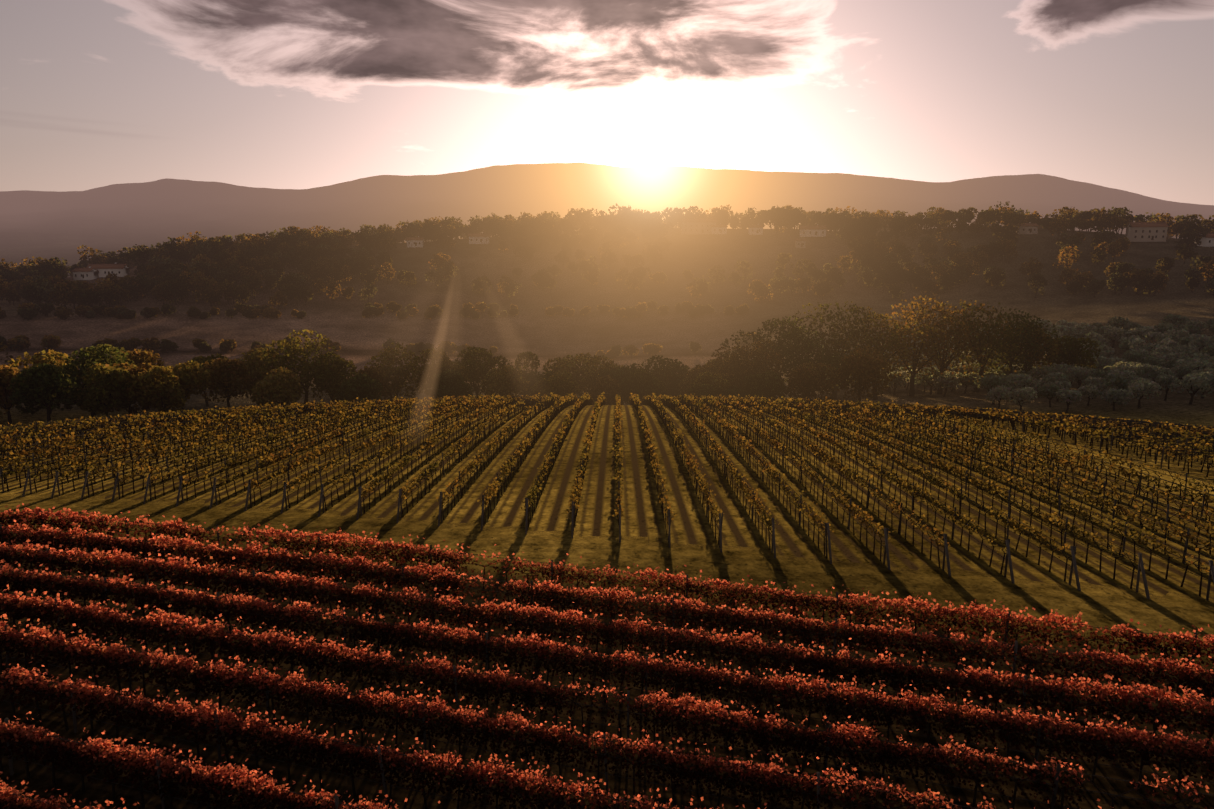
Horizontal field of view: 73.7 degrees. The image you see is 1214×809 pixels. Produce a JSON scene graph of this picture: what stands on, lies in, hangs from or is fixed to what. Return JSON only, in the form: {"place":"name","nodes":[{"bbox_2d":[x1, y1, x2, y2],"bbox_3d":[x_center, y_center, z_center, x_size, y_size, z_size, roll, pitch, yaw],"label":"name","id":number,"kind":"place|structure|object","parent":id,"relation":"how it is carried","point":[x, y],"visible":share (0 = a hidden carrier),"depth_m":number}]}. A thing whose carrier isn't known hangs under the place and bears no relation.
{"place":"outdoors","nodes":[
{"label":"outdoors","id":0,"kind":"place"},
{"bbox_2d":[0,162,1213,808],"bbox_3d":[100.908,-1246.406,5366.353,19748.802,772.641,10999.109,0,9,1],"label":"terrain","id":1,"kind":"structure","parent":0,"point":[68,224],"depth_m":46.83},
{"bbox_2d":[0,295,1100,424],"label":"trees","id":2,"kind":"object","parent":1,"relation":"on","point":[124,379],"depth_m":166.21},
{"bbox_2d":[0,392,1213,600],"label":"vines","id":3,"kind":"object","parent":1,"relation":"on","point":[730,440],"depth_m":55.57},
{"bbox_2d":[0,201,1213,365],"bbox_3d":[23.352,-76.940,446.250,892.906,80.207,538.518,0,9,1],"label":"hill trees","id":4,"kind":"object","parent":1,"relation":"on","point":[167,266],"depth_m":440.46},
{"bbox_2d":[0,503,1213,808],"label":"vines","id":5,"kind":"object","parent":1,"relation":"on","point":[190,713],"depth_m":22.73},
{"bbox_2d":[73,221,1213,279],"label":"house walls","id":6,"kind":"structure","parent":1,"relation":"on","point":[1131,234],"depth_m":466.47},
{"bbox_2d":[71,217,1213,271],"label":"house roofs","id":7,"kind":"structure","parent":6,"relation":"on","point":[89,267],"depth_m":466.94},
{"bbox_2d":[75,225,1210,277],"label":"house openings","id":8,"kind":"object","parent":6,"relation":"in","point":[720,230],"visible":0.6,"depth_m":466.68},
{"bbox_2d":[804,314,1213,413],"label":"olive trees","id":9,"kind":"object","parent":1,"relation":"on","point":[1188,359],"depth_m":193.39},
{"bbox_2d":[0,0,1213,204],"label":"sky","id":10,"kind":"structure","parent":0,"point":[274,94]}
]}

